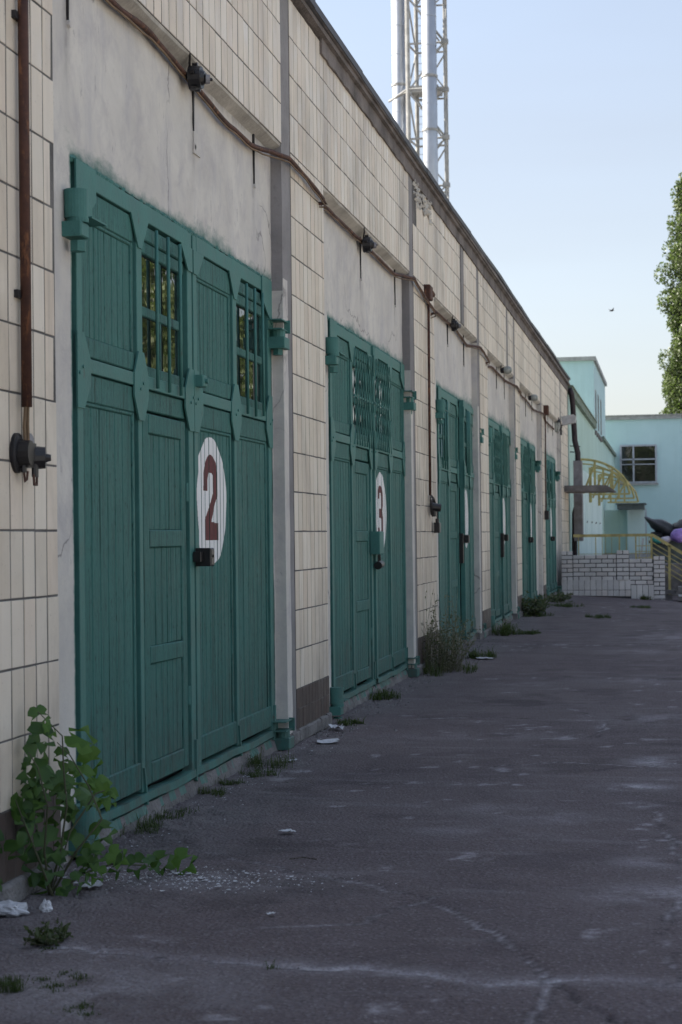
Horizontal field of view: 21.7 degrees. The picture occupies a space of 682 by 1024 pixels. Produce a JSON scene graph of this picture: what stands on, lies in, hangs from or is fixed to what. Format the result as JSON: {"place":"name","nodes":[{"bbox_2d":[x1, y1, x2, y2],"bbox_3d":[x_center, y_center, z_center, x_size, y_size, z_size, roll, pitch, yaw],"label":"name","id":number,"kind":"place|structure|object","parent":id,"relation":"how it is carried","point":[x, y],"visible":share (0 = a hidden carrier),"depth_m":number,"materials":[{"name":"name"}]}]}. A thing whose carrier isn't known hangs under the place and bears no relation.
{"place":"outdoors","nodes":[
{"label":"outdoors","id":0,"kind":"place"},
{"bbox_2d":[0,595,681,1023],"bbox_3d":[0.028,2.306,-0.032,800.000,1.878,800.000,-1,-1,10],"label":"asphalt yard","id":1,"kind":"structure","parent":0,"point":[556,723],"depth_m":7.28,"materials":[{"name":"grey asphalt"}]},
{"bbox_2d":[0,900,29,916],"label":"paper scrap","id":2,"kind":"object","parent":1,"relation":"on","point":[9,908],"visible":0.99,"depth_m":6.52,"materials":[{"name":"paper"}]},
{"bbox_2d":[0,973,39,993],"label":"grass tuft","id":3,"kind":"object","parent":1,"relation":"on","point":[14,986],"visible":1,"depth_m":5.47,"materials":[{"name":"green plant"}]},
{"bbox_2d":[39,899,52,911],"bbox_3d":[-1.091,1.462,6.582,0.050,0.066,0.038,0,-1,-15],"label":"plastic bag","id":4,"kind":"object","parent":1,"relation":"on","point":[45,906],"visible":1,"depth_m":6.57,"materials":[{"name":"plastic"}]},
{"bbox_2d":[23,918,73,951],"bbox_3d":[-1.009,1.454,6.097,0.159,0.101,0.237,-1,-1,10],"label":"weed clump","id":5,"kind":"object","parent":1,"relation":"on","point":[47,936],"visible":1,"depth_m":6.07,"materials":[{"name":"green plant"}]},
{"bbox_2d":[28,969,93,993],"bbox_3d":[-0.871,1.463,5.574,0.211,0.026,0.243,0,-1,-31],"label":"grass tuft","id":6,"kind":"object","parent":1,"relation":"on","point":[56,984],"visible":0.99,"depth_m":5.58,"materials":[{"name":"green plant"}]},
{"bbox_2d":[51,1000,100,1019],"bbox_3d":[-0.761,1.457,5.221,0.156,0.026,0.158,-1,-1,41],"label":"grass tuft","id":7,"kind":"object","parent":1,"relation":"on","point":[81,1006],"visible":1,"depth_m":5.23,"materials":[{"name":"green plant"}]},
{"bbox_2d":[82,881,102,887],"bbox_3d":[-0.986,1.474,7.034,0.093,0.014,0.100,0,-1,-24],"label":"paper scrap","id":8,"kind":"object","parent":1,"relation":"on","point":[100,883],"visible":0.73,"depth_m":7.04,"materials":[{"name":"white paper"}]},
{"bbox_2d":[0,704,197,896],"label":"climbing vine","id":9,"kind":"object","parent":1,"relation":"on","point":[61,783],"visible":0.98,"depth_m":6.89,"materials":[{"name":"green plant"}]},
{"bbox_2d":[120,809,175,836],"bbox_3d":[-0.976,1.463,8.413,0.601,0.108,0.370,0,-1,-43],"label":"grass tuft","id":10,"kind":"object","parent":1,"relation":"on","point":[147,827],"visible":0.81,"depth_m":8.41,"materials":[{"name":"green plant"}]},
{"bbox_2d":[151,804,199,820],"bbox_3d":[-0.834,1.486,8.826,0.270,0.069,0.410,-1,-1,10],"label":"grass tuft","id":11,"kind":"object","parent":1,"relation":"on","point":[179,813],"visible":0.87,"depth_m":8.81,"materials":[{"name":"green plant"}]},
{"bbox_2d":[197,785,225,796],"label":"grass tuft","id":12,"kind":"object","parent":1,"relation":"on","point":[221,792],"visible":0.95,"depth_m":9.57,"materials":[{"name":"green plant"}]},
{"bbox_2d":[63,731,396,893],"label":"lime flakes","id":13,"kind":"object","parent":1,"relation":"on","point":[206,866],"visible":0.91,"depth_m":7.19,"materials":[{"name":"stone"}]},
{"bbox_2d":[215,777,246,785],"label":"grass tuft","id":14,"kind":"object","parent":1,"relation":"on","point":[222,782],"visible":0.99,"depth_m":9.96,"materials":[{"name":"green plant"}]},
{"bbox_2d":[238,765,284,777],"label":"grass tuft","id":15,"kind":"object","parent":1,"relation":"on","point":[268,773],"visible":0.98,"depth_m":10.35,"materials":[{"name":"green plant"}]},
{"bbox_2d":[243,747,297,770],"bbox_3d":[-0.467,1.481,10.713,0.506,0.122,0.563,-1,-1,10],"label":"grass tuft","id":16,"kind":"object","parent":1,"relation":"on","point":[255,760],"visible":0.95,"depth_m":10.72,"materials":[{"name":"green plant"}]},
{"bbox_2d":[262,958,279,969],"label":"grass tuft","id":17,"kind":"object","parent":1,"relation":"on","point":[272,965],"visible":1,"depth_m":5.71,"materials":[{"name":"plant"}]},
{"bbox_2d":[0,0,569,901],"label":"garage building","id":18,"kind":"structure","parent":1,"relation":"on","point":[116,100],"depth_m":11.64,"materials":[{"name":"tile"}]},
{"bbox_2d":[11,0,31,439],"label":"rusty conduit","id":19,"kind":"object","parent":18,"relation":"attached to","point":[20,16],"visible":0.94,"depth_m":6.88,"materials":[{"name":"metal"}]},
{"bbox_2d":[9,433,50,485],"bbox_3d":[-1.204,-0.205,6.868,0.089,0.207,0.214,-1,-1,22],"label":"wall socket","id":20,"kind":"object","parent":18,"relation":"attached to","point":[25,455],"depth_m":6.83,"materials":[{"name":"black metal"}]},
{"bbox_2d":[62,154,294,857],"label":"garage gate","id":21,"kind":"structure","parent":18,"relation":"attached to","point":[173,322],"depth_m":9.17,"materials":[{"name":"green paint"}]},
{"bbox_2d":[187,53,212,91],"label":"wall lamp","id":22,"kind":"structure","parent":18,"relation":"attached to","point":[198,78],"depth_m":9.51,"materials":[{"name":"black metal"}]},
{"bbox_2d":[105,0,553,429],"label":"cable","id":23,"kind":"object","parent":18,"relation":"attached to","point":[134,21],"visible":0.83,"depth_m":11.50,"materials":[{"name":"paint"}]},
{"bbox_2d":[362,227,376,252],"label":"wall lamp","id":24,"kind":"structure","parent":18,"relation":"attached to","point":[369,244],"depth_m":14.91,"materials":[{"name":"black metal"}]},
{"bbox_2d":[325,317,419,718],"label":"garage gate","id":25,"kind":"structure","parent":18,"relation":"attached to","point":[368,405],"depth_m":15.16,"materials":[{"name":"green paint"}]},
{"bbox_2d":[424,284,434,494],"bbox_3d":[0.936,-1.266,18.504,0.090,2.189,0.260,-1,-1,10],"label":"rusty conduit","id":26,"kind":"object","parent":18,"relation":"attached to","point":[429,292],"visible":0.98,"depth_m":18.46,"materials":[{"name":"metal"}]},
{"bbox_2d":[430,495,440,532],"bbox_3d":[1.010,0.020,18.655,0.117,0.398,0.468,-1,-1,10],"label":"wall socket","id":27,"kind":"object","parent":18,"relation":"attached to","point":[435,507],"depth_m":18.54,"materials":[{"name":"black metal"}]},
{"bbox_2d":[451,316,460,330],"bbox_3d":[1.360,-2.232,20.990,0.117,0.212,0.249,-1,-1,10],"label":"wall lamp","id":28,"kind":"object","parent":18,"relation":"attached to","point":[455,325],"depth_m":20.93,"materials":[{"name":"black metal"}]},
{"bbox_2d":[435,385,486,654],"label":"garage gate","id":29,"kind":"structure","parent":18,"relation":"attached to","point":[455,481],"depth_m":21.60,"materials":[{"name":"green paint"}]},
{"bbox_2d":[488,418,519,630],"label":"garage gate","id":30,"kind":"structure","parent":18,"relation":"attached to","point":[499,438],"depth_m":27.03,"materials":[{"name":"green paint"}]},
{"bbox_2d":[500,365,511,373],"bbox_3d":[2.502,-2.185,26.999,0.178,0.182,0.119,-1,-1,10],"label":"wall lamp","id":31,"kind":"object","parent":18,"relation":"attached to","point":[506,369],"visible":0.98,"depth_m":26.96,"materials":[{"name":"white metal"}]},
{"bbox_2d":[520,438,542,614],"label":"garage gate","id":32,"kind":"structure","parent":18,"relation":"attached to","point":[530,465],"depth_m":32.38,"materials":[{"name":"green paint"}]},
{"bbox_2d":[528,394,537,400],"bbox_3d":[3.484,-2.104,32.304,0.178,0.182,0.119,-1,-1,10],"label":"wall lamp","id":33,"kind":"object","parent":18,"relation":"attached to","point":[534,397],"visible":1,"depth_m":32.26,"materials":[{"name":"white metal"}]},
{"bbox_2d":[543,405,548,519],"bbox_3d":[4.134,-0.994,35.748,0.100,2.300,0.400,-1,-1,10],"label":"rusty conduit","id":34,"kind":"object","parent":18,"relation":"attached to","point":[545,409],"visible":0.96,"depth_m":35.70,"materials":[{"name":"metal"}]},
{"bbox_2d":[544,453,561,599],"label":"garage gate","id":35,"kind":"structure","parent":18,"relation":"attached to","point":[552,474],"depth_m":38.81,"materials":[{"name":"teal metal"}]},
{"bbox_2d":[555,417,560,432],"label":"wall lamp","id":36,"kind":"object","parent":18,"relation":"attached to","point":[557,426],"visible":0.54,"depth_m":40.43,"materials":[{"name":"black metal"}]},
{"bbox_2d":[560,414,575,434],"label":"security camera","id":37,"kind":"object","parent":18,"relation":"attached to","point":[569,419],"visible":0.92,"depth_m":41.20,"materials":[{"name":"white plastic"}]},
{"bbox_2d":[564,485,615,492],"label":"concrete canopy","id":38,"kind":"object","parent":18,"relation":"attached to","point":[588,489],"visible":1,"depth_m":42.27,"materials":[{"name":"grey concrete"}]},
{"bbox_2d":[279,828,295,831],"bbox_3d":[-0.248,1.482,8.288,0.089,0.013,0.069,-1,-1,36],"label":"paper scrap","id":39,"kind":"object","parent":1,"relation":"on","point":[287,830],"visible":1,"depth_m":8.29,"materials":[{"name":"white paper"}]},
{"bbox_2d":[289,857,316,859],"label":"twig","id":40,"kind":"object","parent":1,"relation":"on","point":[302,857],"visible":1,"depth_m":7.60,"materials":[{"name":"brown plant"}]},
{"bbox_2d":[317,738,338,742],"bbox_3d":[-0.086,1.530,11.902,0.147,0.013,0.257,-1,-1,3],"label":"paper scrap","id":41,"kind":"object","parent":1,"relation":"on","point":[328,740],"visible":1,"depth_m":11.90,"materials":[{"name":"white paper"}]},
{"bbox_2d":[329,724,344,729],"bbox_3d":[-0.026,1.529,12.691,0.095,0.036,0.184,0,-1,-37],"label":"paper scrap","id":42,"kind":"object","parent":1,"relation":"on","point":[335,726],"visible":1,"depth_m":12.69,"materials":[{"name":"white paper"}]},
{"bbox_2d":[11,616,676,1019],"bbox_3d":[2.058,1.591,17.506,2.770,0.025,25.405,-1,-1,10],"label":"rubble","id":43,"kind":"object","parent":1,"relation":"on","point":[285,774],"visible":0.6,"depth_m":12.27,"materials":[{"name":"grey stone"}]},
{"bbox_2d":[336,717,367,725],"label":"grass tuft","id":44,"kind":"object","parent":1,"relation":"on","point":[345,722],"visible":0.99,"depth_m":13.05,"materials":[{"name":"green plant"}]},
{"bbox_2d":[366,685,403,700],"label":"grass tuft","id":45,"kind":"object","parent":1,"relation":"on","point":[381,695],"visible":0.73,"depth_m":15.06,"materials":[{"name":"green plant"}]},
{"bbox_2d":[421,591,487,676],"bbox_3d":[1.051,1.200,18.007,0.970,0.848,1.429,-1,-1,10],"label":"weed bush","id":46,"kind":"object","parent":1,"relation":"on","point":[443,663],"visible":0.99,"depth_m":17.92,"materials":[{"name":"green plant"}]},
{"bbox_2d":[465,644,500,658],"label":"grass tuft","id":47,"kind":"object","parent":1,"relation":"on","point":[473,654],"visible":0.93,"depth_m":19.94,"materials":[{"name":"green plant"}]},
{"bbox_2d":[490,617,517,635],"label":"grass tuft","id":48,"kind":"object","parent":1,"relation":"on","point":[506,629],"visible":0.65,"depth_m":24.45,"materials":[{"name":"green plant"}]},
{"bbox_2d":[513,628,541,634],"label":"grass tuft","id":49,"kind":"object","parent":1,"relation":"on","point":[520,632],"visible":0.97,"depth_m":24.64,"materials":[{"name":"green plant"}]},
{"bbox_2d":[521,590,554,616],"bbox_3d":[3.244,1.549,30.069,0.732,0.460,1.060,-1,-1,35],"label":"weed clump","id":50,"kind":"object","parent":1,"relation":"on","point":[533,607],"visible":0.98,"depth_m":29.95,"materials":[{"name":"green plant"}]},
{"bbox_2d":[546,589,572,602],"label":"weed clump","id":51,"kind":"object","parent":1,"relation":"on","point":[560,597],"visible":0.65,"depth_m":36.17,"materials":[{"name":"green plant"}]},
{"bbox_2d":[549,600,584,606],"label":"grass tuft","id":52,"kind":"object","parent":1,"relation":"on","point":[566,605],"visible":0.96,"depth_m":34.19,"materials":[{"name":"green plant"}]},
{"bbox_2d":[585,612,610,618],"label":"grass tuft","id":53,"kind":"object","parent":1,"relation":"on","point":[599,616],"visible":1,"depth_m":29.71,"materials":[{"name":"green plant"}]},
{"bbox_2d":[561,550,664,599],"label":"ramp wall","id":54,"kind":"structure","parent":1,"relation":"on","point":[623,576],"depth_m":40.34,"materials":[{"name":"brick"}]},
{"bbox_2d":[573,534,681,589],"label":"railing","id":55,"kind":"object","parent":54,"relation":"on","point":[670,546],"visible":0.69,"depth_m":41.67,"materials":[{"name":"metal"}]},
{"bbox_2d":[640,538,643,558],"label":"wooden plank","id":56,"kind":"object","parent":54,"relation":"on","point":[642,547],"visible":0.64,"depth_m":41.97,"materials":[{"name":"wood"}]},
{"bbox_2d":[557,356,681,595],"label":"office building","id":57,"kind":"structure","parent":1,"relation":"on","point":[642,454],"depth_m":80.58,"materials":[{"name":"green paint"}]},
{"bbox_2d":[568,388,583,554],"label":"downpipe","id":58,"kind":"object","parent":57,"relation":"attached to","point":[577,519],"visible":0.86,"depth_m":44.25,"materials":[{"name":"grey metal"}]},
{"bbox_2d":[581,458,638,505],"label":"canopy frame","id":59,"kind":"object","parent":57,"relation":"attached to","point":[618,475],"visible":0.95,"depth_m":52.34,"materials":[{"name":"yellow paint"}]},
{"bbox_2d":[605,503,646,552],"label":"entrance porch","id":60,"kind":"object","parent":57,"relation":"on","point":[615,521],"visible":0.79,"depth_m":67.45,"materials":[{"name":"green paint"}]},
{"bbox_2d":[605,510,627,552],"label":"door","id":61,"kind":"structure","parent":60,"relation":"in","point":[615,520],"depth_m":67.81,"materials":[{"name":"green paint"}]},
{"bbox_2d":[620,444,657,484],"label":"window","id":62,"kind":"structure","parent":57,"relation":"in","point":[638,463],"depth_m":80.88,"materials":[{"name":"clear glass"}]},
{"bbox_2d":[630,605,650,607],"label":"grass tuft","id":63,"kind":"object","parent":1,"relation":"on","point":[642,606],"visible":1,"depth_m":34.98,"materials":[{"name":"green plant"}]},
{"bbox_2d":[640,594,653,599],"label":"grass tuft","id":64,"kind":"object","parent":1,"relation":"on","point":[644,598],"visible":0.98,"depth_m":39.97,"materials":[{"name":"green plant"}]},
{"bbox_2d":[649,540,681,562],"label":"rubbish skip","id":65,"kind":"object","parent":1,"relation":"on","point":[676,545],"visible":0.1,"depth_m":44.63,"materials":[{"name":"grey metal"}]},
{"bbox_2d":[649,531,663,537],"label":"rubbish bag","id":66,"kind":"object","parent":65,"relation":"on","point":[658,534],"visible":0.41,"depth_m":44.78,"materials":[{"name":"black plastic"}]},
{"bbox_2d":[652,537,660,543],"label":"rubbish bag","id":67,"kind":"object","parent":65,"relation":"on","point":[655,541],"visible":0.59,"depth_m":44.37,"materials":[{"name":"teal plastic"}]},
{"bbox_2d":[644,516,673,536],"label":"rubbish bag","id":68,"kind":"object","parent":65,"relation":"on","point":[664,527],"visible":0.73,"depth_m":44.77,"materials":[{"name":"black plastic"}]},
{"bbox_2d":[661,536,670,543],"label":"rubbish bag","id":69,"kind":"object","parent":65,"relation":"on","point":[667,539],"visible":0.62,"depth_m":44.34,"materials":[{"name":"white plastic"}]},
{"bbox_2d":[670,528,681,542],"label":"rubbish bag","id":70,"kind":"object","parent":65,"relation":"on","point":[675,535],"visible":1,"depth_m":44.27,"materials":[{"name":"purple plastic"}]},
{"bbox_2d":[673,519,681,528],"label":"rubbish bag","id":71,"kind":"object","parent":65,"relation":"on","point":[677,525],"visible":0.42,"depth_m":44.71,"materials":[{"name":"grey plastic"}]},
{"bbox_2d":[654,172,681,413],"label":"poplar tree","id":72,"kind":"object","parent":1,"relation":"on","point":[671,390],"visible":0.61,"depth_m":115.47,"materials":[{"name":"green plant"}]},
{"bbox_2d":[666,590,676,599],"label":"concrete block","id":73,"kind":"structure","parent":1,"relation":"on","point":[669,594],"depth_m":40.21,"materials":[{"name":"grey concrete"}]},
{"bbox_2d":[388,0,449,198],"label":"chimney mast","id":74,"kind":"object","parent":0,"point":[429,91],"visible":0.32,"depth_m":76.33,"materials":[{"name":"metal"}]},
{"bbox_2d":[315,0,681,414],"label":"sky","id":75,"kind":"structure","parent":0,"point":[565,116],"materials":[{"name":"blue"}]},
{"bbox_2d":[678,586,681,600],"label":"concrete step","id":76,"kind":"object","parent":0,"point":[679,593],"visible":1,"depth_m":39.96,"materials":[{"name":"concrete"}]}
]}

